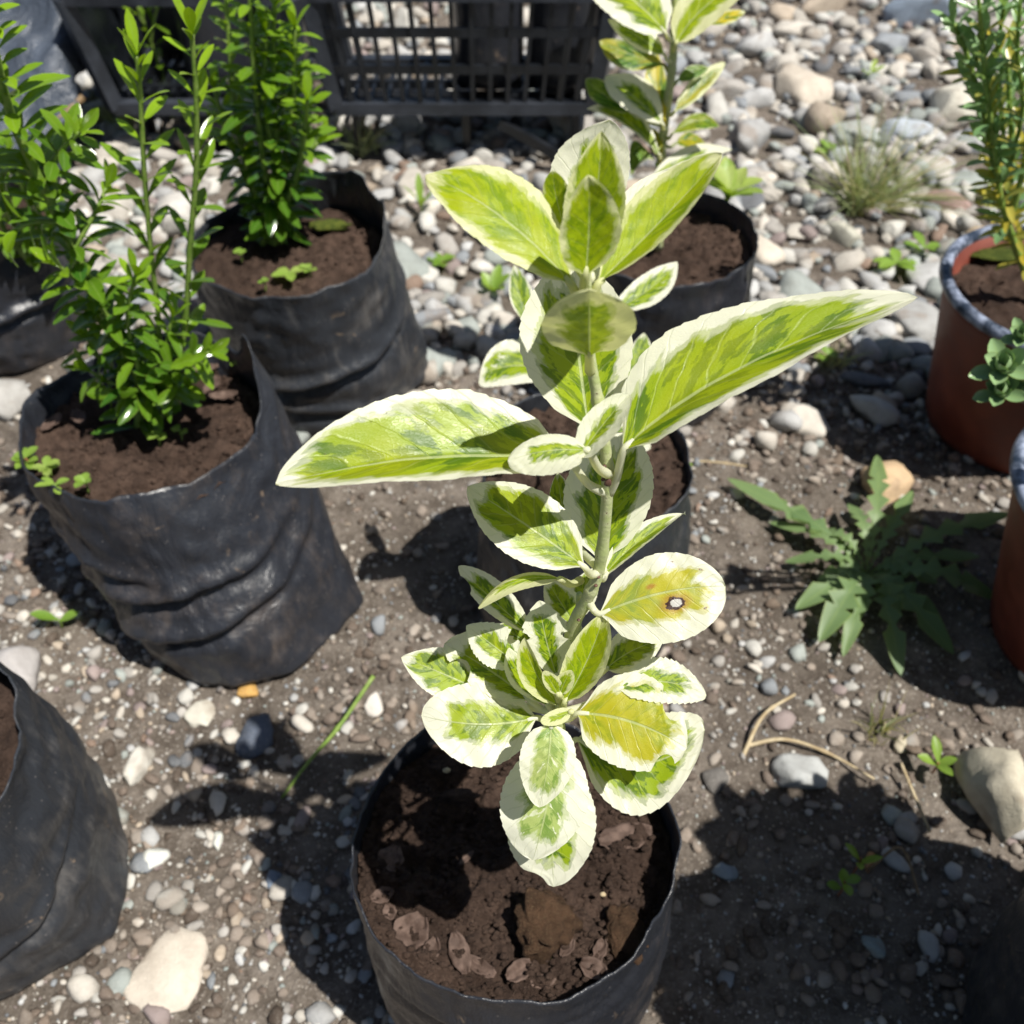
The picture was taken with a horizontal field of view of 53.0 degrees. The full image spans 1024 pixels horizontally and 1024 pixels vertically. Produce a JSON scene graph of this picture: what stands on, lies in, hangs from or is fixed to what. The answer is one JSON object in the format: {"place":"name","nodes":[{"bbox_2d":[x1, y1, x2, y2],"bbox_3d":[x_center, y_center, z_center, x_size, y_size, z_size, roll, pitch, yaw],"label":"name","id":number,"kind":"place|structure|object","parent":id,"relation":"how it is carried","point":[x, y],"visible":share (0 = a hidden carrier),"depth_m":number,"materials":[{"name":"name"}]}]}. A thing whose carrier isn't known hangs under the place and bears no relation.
{"place":"outdoors","nodes":[
{"label":"outdoors","id":0,"kind":"place"},
{"bbox_2d":[0,0,1023,1023],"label":"ground","id":1,"kind":"structure","parent":0,"point":[762,996],"depth_m":0.73,"materials":[{"name":"gravel"}]},
{"bbox_2d":[0,379,30,421],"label":"stone","id":2,"kind":"object","parent":1,"relation":"on","point":[14,394],"visible":0.84,"depth_m":0.95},
{"bbox_2d":[0,646,40,691],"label":"stone","id":3,"kind":"object","parent":1,"relation":"on","point":[24,662],"visible":0.56,"depth_m":0.74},
{"bbox_2d":[30,610,78,627],"bbox_3d":[-0.343,0.081,0.775,0.033,0.021,0.009,-10,47,-9],"label":"sprout","id":4,"kind":"object","parent":1,"relation":"on","point":[47,615],"visible":1,"depth_m":0.77,"materials":[{"name":"green plant"}]},
{"bbox_2d":[0,662,128,999],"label":"nursery bag","id":5,"kind":"object","parent":1,"relation":"on","point":[64,868],"visible":1,"depth_m":0.56,"materials":[{"name":"plastic"}]},
{"bbox_2d":[90,189,134,220],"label":"stone","id":6,"kind":"object","parent":1,"relation":"on","point":[118,212],"visible":0.42,"depth_m":1.19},
{"bbox_2d":[95,135,153,156],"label":"stone","id":7,"kind":"object","parent":1,"relation":"on","point":[122,144],"visible":0.32,"depth_m":1.28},
{"bbox_2d":[122,745,154,785],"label":"stone","id":8,"kind":"object","parent":1,"relation":"on","point":[138,764],"visible":1,"depth_m":0.70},
{"bbox_2d":[140,848,169,873],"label":"stone","id":9,"kind":"object","parent":1,"relation":"on","point":[154,857],"visible":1,"depth_m":0.65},
{"bbox_2d":[123,927,208,1013],"bbox_3d":[-0.200,0.271,0.602,0.045,0.015,0.053,25,49,31],"label":"stone","id":10,"kind":"object","parent":1,"relation":"on","point":[167,972],"visible":1,"depth_m":0.60,"materials":[{"name":"stone"}]},
{"bbox_2d":[154,192,208,234],"bbox_3d":[-0.381,-0.341,1.182,0.056,0.051,0.074,-11,32,7],"label":"stone","id":11,"kind":"object","parent":1,"relation":"on","point":[178,202],"visible":0.49,"depth_m":1.16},
{"bbox_2d":[18,330,363,686],"bbox_3d":[-0.233,-0.013,0.736,0.223,0.205,0.174,30,53,26],"label":"nursery bag","id":12,"kind":"object","parent":1,"relation":"on","point":[207,550],"visible":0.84,"depth_m":0.71,"materials":[{"name":"plastic"}]},
{"bbox_2d":[11,446,37,468],"bbox_3d":[-0.324,-0.034,0.687,0.018,0.015,0.019,0,46,0],"label":"sprout","id":13,"kind":"object","parent":12,"relation":"in","point":[27,452],"visible":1,"depth_m":0.68,"materials":[{"name":"green plant"}]},
{"bbox_2d":[0,0,231,439],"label":"box leaved shrub","id":14,"kind":"object","parent":12,"relation":"on","point":[149,382],"visible":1,"depth_m":0.60,"materials":[{"name":"green plant"}]},
{"bbox_2d":[184,700,214,726],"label":"stone","id":15,"kind":"object","parent":1,"relation":"on","point":[199,712],"visible":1,"depth_m":0.73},
{"bbox_2d":[235,713,273,759],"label":"stone","id":16,"kind":"object","parent":1,"relation":"on","point":[254,739],"visible":1,"depth_m":0.71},
{"bbox_2d":[280,675,374,798],"bbox_3d":[-0.122,0.152,0.687,0.006,0.052,0.090,34,55,28],"label":"grass stalk","id":17,"kind":"object","parent":1,"relation":"on","point":[338,726],"depth_m":0.68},
{"bbox_2d":[333,114,398,157],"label":"grass tuft","id":18,"kind":"object","parent":1,"relation":"on","point":[364,149],"visible":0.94,"depth_m":1.29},
{"bbox_2d":[364,691,382,716],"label":"stone","id":19,"kind":"object","parent":1,"relation":"on","point":[373,706],"visible":1,"depth_m":0.72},
{"bbox_2d":[388,6,423,44],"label":"stone","id":20,"kind":"object","parent":1,"relation":"on","point":[401,18],"visible":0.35,"depth_m":1.53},
{"bbox_2d":[391,116,422,135],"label":"stone","id":21,"kind":"object","parent":1,"relation":"on","point":[409,123],"visible":0.62,"depth_m":1.34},
{"bbox_2d":[393,241,428,278],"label":"stone","id":22,"kind":"object","parent":1,"relation":"on","point":[410,260],"visible":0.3,"depth_m":1.09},
{"bbox_2d":[397,166,426,198],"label":"stone","id":23,"kind":"object","parent":1,"relation":"on","point":[407,179],"visible":0.67,"depth_m":1.24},
{"bbox_2d":[415,308,451,327],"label":"stone","id":24,"kind":"object","parent":1,"relation":"on","point":[424,317],"visible":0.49,"depth_m":1.04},
{"bbox_2d":[0,351,1023,1023],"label":"grit","id":25,"kind":"object","parent":1,"relation":"on","point":[84,987],"visible":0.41,"depth_m":0.71,"materials":[{"name":"gravel"}]},
{"bbox_2d":[0,330,1023,1023],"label":"soil crumbs","id":26,"kind":"object","parent":1,"relation":"on","point":[756,948],"visible":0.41,"depth_m":0.70,"materials":[{"name":"soil"}]},
{"bbox_2d":[349,712,681,1023],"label":"nursery bag","id":27,"kind":"object","parent":1,"relation":"on","point":[476,896],"visible":0.65,"depth_m":0.49,"materials":[{"name":"plastic"}]},
{"bbox_2d":[375,843,403,873],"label":"dry leaf","id":28,"kind":"object","parent":27,"relation":"on","point":[391,855],"visible":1,"depth_m":0.50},
{"bbox_2d":[389,911,428,949],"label":"dry leaf","id":29,"kind":"object","parent":27,"relation":"on","point":[417,921],"visible":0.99,"depth_m":0.47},
{"bbox_2d":[428,754,474,774],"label":"soil clod","id":30,"kind":"object","parent":27,"relation":"on","point":[439,763],"visible":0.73,"depth_m":0.53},
{"bbox_2d":[436,788,480,802],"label":"soil clod","id":31,"kind":"object","parent":27,"relation":"on","point":[466,795],"visible":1,"depth_m":0.52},
{"bbox_2d":[448,930,471,974],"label":"dry leaf","id":32,"kind":"object","parent":27,"relation":"on","point":[458,941],"visible":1,"depth_m":0.46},
{"bbox_2d":[471,954,496,977],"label":"dry leaf","id":33,"kind":"object","parent":27,"relation":"on","point":[486,969],"visible":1,"depth_m":0.46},
{"bbox_2d":[505,958,532,982],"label":"dry leaf","id":34,"kind":"object","parent":27,"relation":"on","point":[516,969],"visible":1,"depth_m":0.46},
{"bbox_2d":[513,886,582,965],"bbox_3d":[0.017,0.189,0.468,0.032,0.033,0.033,0,46,0],"label":"soil clod","id":35,"kind":"object","parent":27,"relation":"on","point":[548,922],"visible":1,"depth_m":0.46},
{"bbox_2d":[579,956,608,980],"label":"dry leaf","id":36,"kind":"object","parent":27,"relation":"on","point":[588,961],"visible":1,"depth_m":0.45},
{"bbox_2d":[276,120,917,886],"bbox_3d":[0.021,0.058,0.361,0.147,0.383,0.091,-34,55,-28],"label":"variegated shrub","id":37,"kind":"object","parent":27,"relation":"on","point":[578,230],"visible":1,"depth_m":0.30,"materials":[{"name":"green plant"}]},
{"bbox_2d":[598,821,653,849],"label":"dry leaf","id":38,"kind":"object","parent":27,"relation":"on","point":[610,835],"visible":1,"depth_m":0.51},
{"bbox_2d":[605,903,648,965],"bbox_3d":[0.052,0.194,0.470,0.020,0.012,0.029,0,46,0],"label":"soil clod","id":39,"kind":"object","parent":27,"relation":"on","point":[625,926],"visible":0.98,"depth_m":0.47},
{"bbox_2d":[9,0,1023,463],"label":"gravel","id":40,"kind":"structure","parent":1,"relation":"on","point":[879,340],"depth_m":1.24,"materials":[{"name":"gravel"}]},
{"bbox_2d":[0,0,85,169],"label":"plastic sheet","id":41,"kind":"object","parent":40,"relation":"on","point":[43,36],"visible":0.59,"depth_m":1.19,"materials":[{"name":"plastic"}]},
{"bbox_2d":[0,177,96,373],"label":"nursery bag","id":42,"kind":"object","parent":40,"relation":"on","point":[32,336],"visible":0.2,"depth_m":0.96,"materials":[{"name":"plastic"}]},
{"bbox_2d":[0,78,68,270],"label":"box leaved shrub","id":43,"kind":"object","parent":42,"relation":"on","point":[20,247],"visible":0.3,"depth_m":0.88,"materials":[{"name":"green plant"}]},
{"bbox_2d":[123,7,174,118],"bbox_3d":[-0.440,-0.579,1.283,0.071,0.213,0.052,0,46,0],"label":"box leaved shrub","id":44,"kind":"object","parent":40,"relation":"on","point":[157,52],"visible":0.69,"depth_m":1.27,"materials":[{"name":"green plant"}]},
{"bbox_2d":[133,94,298,150],"bbox_3d":[-0.370,-0.475,1.283,0.200,0.064,0.094,0,46,0],"label":"bench","id":45,"kind":"object","parent":40,"relation":"on","point":[150,125],"visible":0.06,"depth_m":1.29,"materials":[{"name":"black plastic"}]},
{"bbox_2d":[52,0,315,115],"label":"plastic crate","id":46,"kind":"object","parent":45,"relation":"on","point":[94,33],"visible":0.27,"depth_m":1.23,"materials":[{"name":"plastic"}]},
{"bbox_2d":[142,7,181,53],"bbox_3d":[-0.440,-0.679,1.312,0.086,0.150,0.085,0,46,0],"label":"nursery bag","id":47,"kind":"object","parent":46,"relation":"in","point":[165,17],"visible":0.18,"depth_m":1.32,"materials":[{"name":"plastic"}]},
{"bbox_2d":[172,7,250,82],"bbox_3d":[-0.370,-0.615,1.250,0.086,0.150,0.085,0,46,0],"label":"nursery bag","id":48,"kind":"object","parent":46,"relation":"on","point":[209,29],"visible":0.42,"depth_m":1.24,"materials":[{"name":"plastic"}]},
{"bbox_2d":[185,170,427,434],"bbox_3d":[-0.180,-0.187,0.912,0.178,0.192,0.188,25,51,22],"label":"nursery bag","id":49,"kind":"object","parent":40,"relation":"on","point":[337,334],"visible":0.81,"depth_m":0.87,"materials":[{"name":"plastic"}]},
{"bbox_2d":[179,0,341,246],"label":"box leaved shrub","id":50,"kind":"object","parent":49,"relation":"on","point":[280,189],"visible":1,"depth_m":0.80,"materials":[{"name":"green plant"}]},
{"bbox_2d":[307,219,351,231],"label":"moss","id":51,"kind":"object","parent":49,"relation":"on","point":[327,225],"visible":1,"depth_m":0.90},
{"bbox_2d":[351,90,579,159],"bbox_3d":[-0.058,-0.475,1.283,0.285,0.064,0.094,0,46,0],"label":"bench","id":52,"kind":"object","parent":40,"relation":"on","point":[520,134],"visible":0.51,"depth_m":1.28,"materials":[{"name":"black plastic"}]},
{"bbox_2d":[302,0,616,115],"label":"plastic crate","id":53,"kind":"object","parent":52,"relation":"on","point":[338,59],"visible":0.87,"depth_m":1.21,"materials":[{"name":"plastic"}]},
{"bbox_2d":[453,3,523,89],"bbox_3d":[-0.028,-0.600,1.236,0.085,0.150,0.085,0,46,0],"label":"nursery bag","id":54,"kind":"object","parent":53,"relation":"in","point":[481,19],"visible":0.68,"depth_m":1.23,"materials":[{"name":"plastic"}]},
{"bbox_2d":[528,3,598,92],"bbox_3d":[0.062,-0.595,1.231,0.086,0.150,0.085,0,46,0],"label":"nursery bag","id":55,"kind":"object","parent":53,"relation":"in","point":[540,19],"visible":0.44,"depth_m":1.22,"materials":[{"name":"plastic"}]},
{"bbox_2d":[481,265,509,290],"bbox_3d":[-0.017,-0.233,1.073,0.031,0.029,0.046,0,46,0],"label":"sprout","id":56,"kind":"object","parent":40,"relation":"on","point":[495,280],"visible":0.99,"depth_m":1.08,"materials":[{"name":"green plant"}]},
{"bbox_2d":[605,193,758,428],"bbox_3d":[0.129,-0.183,0.923,0.172,0.171,0.171,0,46,0],"label":"nursery bag","id":57,"kind":"object","parent":40,"relation":"on","point":[710,244],"visible":0.38,"depth_m":0.87,"materials":[{"name":"plastic"}]},
{"bbox_2d":[585,0,744,251],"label":"gold shrub","id":58,"kind":"object","parent":57,"relation":"on","point":[636,104],"visible":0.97,"depth_m":0.75,"materials":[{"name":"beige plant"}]},
{"bbox_2d":[774,63,833,106],"bbox_3d":[0.395,-0.581,1.412,0.068,0.050,0.090,-24,56,-36],"label":"stone","id":59,"kind":"object","parent":40,"relation":"on","point":[797,84],"visible":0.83,"depth_m":1.39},
{"bbox_2d":[548,113,593,141],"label":"stone","id":60,"kind":"object","parent":1,"relation":"on","point":[563,123],"visible":0.3,"depth_m":1.31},
{"bbox_2d":[476,393,693,689],"bbox_3d":[0.050,0.022,0.729,0.152,0.165,0.159,0,46,0],"label":"nursery bag","id":61,"kind":"object","parent":1,"relation":"on","point":[668,454],"visible":0.22,"depth_m":0.68,"materials":[{"name":"plastic"}]},
{"bbox_2d":[479,262,677,450],"bbox_3d":[0.035,-0.062,0.605,0.101,0.167,0.073,9,47,8],"label":"variegated shrub","id":62,"kind":"object","parent":61,"relation":"on","point":[503,364],"visible":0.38,"depth_m":0.57,"materials":[{"name":"green plant"}]},
{"bbox_2d":[702,767,728,794],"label":"stone","id":63,"kind":"object","parent":1,"relation":"on","point":[715,780],"visible":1,"depth_m":0.68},
{"bbox_2d":[706,91,727,114],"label":"stone","id":64,"kind":"object","parent":1,"relation":"on","point":[716,101],"visible":0.75,"depth_m":1.37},
{"bbox_2d":[712,862,737,880],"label":"stone","id":65,"kind":"object","parent":1,"relation":"on","point":[725,871],"visible":1,"depth_m":0.64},
{"bbox_2d":[709,78,751,99],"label":"stone","id":66,"kind":"object","parent":1,"relation":"on","point":[730,88],"visible":0.53,"depth_m":1.41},
{"bbox_2d":[709,157,763,201],"bbox_3d":[0.195,-0.285,0.909,0.052,0.044,0.052,0,46,0],"label":"sprout","id":67,"kind":"object","parent":1,"relation":"on","point":[730,181],"visible":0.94,"depth_m":0.91,"materials":[{"name":"green plant"}]},
{"bbox_2d":[728,118,769,153],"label":"stone","id":68,"kind":"object","parent":1,"relation":"on","point":[747,135],"visible":0.89,"depth_m":1.31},
{"bbox_2d":[740,183,764,209],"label":"stone","id":69,"kind":"object","parent":1,"relation":"on","point":[754,200],"visible":0.57,"depth_m":1.22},
{"bbox_2d":[735,32,773,56],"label":"stone","id":70,"kind":"object","parent":1,"relation":"on","point":[754,45],"visible":0.87,"depth_m":1.50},
{"bbox_2d":[742,87,775,108],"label":"stone","id":71,"kind":"object","parent":1,"relation":"on","point":[758,97],"visible":0.77,"depth_m":1.39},
{"bbox_2d":[742,693,795,755],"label":"dry stalk","id":72,"kind":"object","parent":1,"relation":"on","point":[756,726],"visible":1,"depth_m":0.71,"materials":[{"name":"plant"}]},
{"bbox_2d":[756,235,784,267],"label":"stone","id":73,"kind":"object","parent":1,"relation":"on","point":[770,254],"visible":0.58,"depth_m":1.12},
{"bbox_2d":[764,3,795,23],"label":"stone","id":74,"kind":"object","parent":1,"relation":"on","point":[777,12],"visible":0.64,"depth_m":1.60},
{"bbox_2d":[763,52,799,73],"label":"stone","id":75,"kind":"object","parent":1,"relation":"on","point":[773,64],"visible":0.65,"depth_m":1.47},
{"bbox_2d":[772,20,810,37],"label":"stone","id":76,"kind":"object","parent":1,"relation":"on","point":[797,29],"visible":0.89,"depth_m":1.56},
{"bbox_2d":[771,753,828,788],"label":"stone","id":77,"kind":"object","parent":1,"relation":"on","point":[795,770],"visible":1,"depth_m":0.69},
{"bbox_2d":[778,269,823,296],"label":"stone","id":78,"kind":"object","parent":1,"relation":"on","point":[793,282],"visible":0.47,"depth_m":1.08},
{"bbox_2d":[779,402,830,438],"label":"stone","id":79,"kind":"object","parent":1,"relation":"on","point":[815,422],"visible":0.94,"depth_m":0.94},
{"bbox_2d":[744,737,874,779],"bbox_3d":[0.204,0.165,0.702,0.088,0.008,0.014,12,47,12],"label":"dry stalk","id":80,"kind":"object","parent":1,"relation":"on","point":[777,739],"visible":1,"depth_m":0.70,"materials":[{"name":"plant"}]},
{"bbox_2d":[800,0,849,17],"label":"stone","id":81,"kind":"object","parent":1,"relation":"on","point":[810,8],"visible":0.7,"depth_m":1.63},
{"bbox_2d":[804,101,846,135],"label":"stone","id":82,"kind":"object","parent":1,"relation":"on","point":[819,110],"visible":0.72,"depth_m":1.33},
{"bbox_2d":[809,161,849,189],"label":"stone","id":83,"kind":"object","parent":1,"relation":"on","point":[825,166],"visible":0.53,"depth_m":1.23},
{"bbox_2d":[816,333,868,368],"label":"grass tuft","id":84,"kind":"object","parent":1,"relation":"on","point":[839,362],"visible":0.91,"depth_m":1.00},
{"bbox_2d":[827,221,859,247],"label":"stone","id":85,"kind":"object","parent":1,"relation":"on","point":[844,234],"visible":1,"depth_m":1.16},
{"bbox_2d":[827,869,860,896],"bbox_3d":[0.203,0.230,0.627,0.016,0.028,0.016,-28,52,-24],"label":"sprout","id":86,"kind":"object","parent":1,"relation":"on","point":[845,877],"visible":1,"depth_m":0.62,"materials":[{"name":"green plant"}]},
{"bbox_2d":[829,120,880,147],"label":"stone","id":87,"kind":"object","parent":1,"relation":"on","point":[865,128],"visible":0.73,"depth_m":1.31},
{"bbox_2d":[840,371,891,387],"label":"stone","id":88,"kind":"object","parent":1,"relation":"on","point":[859,379],"visible":1,"depth_m":0.98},
{"bbox_2d":[728,455,1007,674],"bbox_3d":[0.309,0.026,0.815,0.209,0.029,0.212,-10,47,-9],"label":"weed","id":89,"kind":"object","parent":1,"relation":"on","point":[846,582],"visible":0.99,"depth_m":0.80,"materials":[{"name":"green plant"}]},
{"bbox_2d":[762,94,973,225],"bbox_3d":[0.404,-0.396,1.159,0.279,0.135,0.265,0,46,0],"label":"grass tuft","id":90,"kind":"object","parent":1,"relation":"on","point":[856,204],"visible":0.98,"depth_m":1.18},
{"bbox_2d":[861,935,885,958],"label":"stone","id":91,"kind":"object","parent":1,"relation":"on","point":[874,947],"visible":1,"depth_m":0.61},
{"bbox_2d":[849,395,900,427],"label":"stone","id":92,"kind":"object","parent":1,"relation":"on","point":[877,410],"visible":1,"depth_m":0.94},
{"bbox_2d":[860,460,914,504],"bbox_3d":[0.320,-0.022,0.879,0.044,0.031,0.043,1,52,-16],"label":"stone","id":93,"kind":"object","parent":1,"relation":"on","point":[900,480],"visible":0.74,"depth_m":0.87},
{"bbox_2d":[853,681,921,745],"bbox_3d":[0.263,0.143,0.711,0.053,0.030,0.038,-32,54,-27],"label":"grass tuft","id":94,"kind":"object","parent":1,"relation":"on","point":[884,728],"visible":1,"depth_m":0.71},
{"bbox_2d":[867,32,908,54],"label":"stone","id":95,"kind":"object","parent":1,"relation":"on","point":[883,43],"visible":0.8,"depth_m":1.51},
{"bbox_2d":[873,248,916,270],"bbox_3d":[0.416,-0.271,1.118,0.045,0.015,0.039,17,48,16],"label":"sprout","id":96,"kind":"object","parent":1,"relation":"on","point":[896,255],"visible":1,"depth_m":1.11,"materials":[{"name":"green plant"}]},
{"bbox_2d":[881,118,933,139],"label":"stone","id":97,"kind":"object","parent":1,"relation":"on","point":[925,129],"visible":0.73,"depth_m":1.32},
{"bbox_2d":[887,299,938,340],"bbox_3d":[0.420,-0.200,1.063,0.067,0.028,0.072,-11,47,-23],"label":"stone","id":98,"kind":"object","parent":1,"relation":"on","point":[917,318],"visible":0.57,"depth_m":1.04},
{"bbox_2d":[812,107,1023,221],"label":"grass tuft","id":99,"kind":"object","parent":1,"relation":"on","point":[909,190],"visible":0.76,"depth_m":1.18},
{"bbox_2d":[881,0,958,28],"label":"stone","id":100,"kind":"object","parent":1,"relation":"on","point":[914,12],"visible":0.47,"depth_m":1.60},
{"bbox_2d":[905,260,939,292],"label":"stone","id":101,"kind":"object","parent":1,"relation":"on","point":[921,275],"visible":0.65,"depth_m":1.10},
{"bbox_2d":[905,45,942,64],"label":"stone","id":102,"kind":"object","parent":1,"relation":"on","point":[919,54],"visible":0.64,"depth_m":1.48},
{"bbox_2d":[920,154,951,179],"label":"stone","id":103,"kind":"object","parent":1,"relation":"on","point":[943,160],"visible":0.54,"depth_m":1.26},
{"bbox_2d":[918,736,956,775],"bbox_3d":[0.285,0.169,0.688,0.016,0.025,0.024,-34,55,-28],"label":"sprout","id":104,"kind":"object","parent":1,"relation":"on","point":[943,763],"visible":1,"depth_m":0.69,"materials":[{"name":"green plant"}]},
{"bbox_2d":[924,189,970,209],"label":"stone","id":105,"kind":"object","parent":1,"relation":"on","point":[966,202],"visible":0.48,"depth_m":1.20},
{"bbox_2d":[929,80,980,128],"bbox_3d":[0.601,-0.539,1.375,0.080,0.070,0.093,10,47,9],"label":"stone","id":106,"kind":"object","parent":1,"relation":"on","point":[946,101],"visible":0.43,"depth_m":1.35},
{"bbox_2d":[926,221,1023,473],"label":"plastic pot","id":107,"kind":"object","parent":1,"relation":"on","point":[981,304],"visible":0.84,"depth_m":0.85,"materials":[{"name":"plastic"}]},
{"bbox_2d":[931,0,1023,279],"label":"blue green bush","id":108,"kind":"object","parent":107,"relation":"on","point":[990,96],"visible":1,"depth_m":0.69,"materials":[{"name":"green plant"}]},
{"bbox_2d":[970,246,1015,261],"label":"moss","id":109,"kind":"object","parent":107,"relation":"on","point":[1002,254],"visible":0.73,"depth_m":0.87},
{"bbox_2d":[953,747,1023,842],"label":"stone","id":110,"kind":"object","parent":1,"relation":"on","point":[990,780],"visible":0.99,"depth_m":0.66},
{"bbox_2d":[990,428,1023,673],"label":"plastic pot","id":111,"kind":"object","parent":1,"relation":"on","point":[1007,610],"visible":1,"depth_m":0.71,"materials":[{"name":"plastic"}]},
{"bbox_2d":[968,317,1023,405],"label":"succulent","id":112,"kind":"object","parent":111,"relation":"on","point":[1001,365],"visible":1,"depth_m":0.55,"materials":[{"name":"green plant"}]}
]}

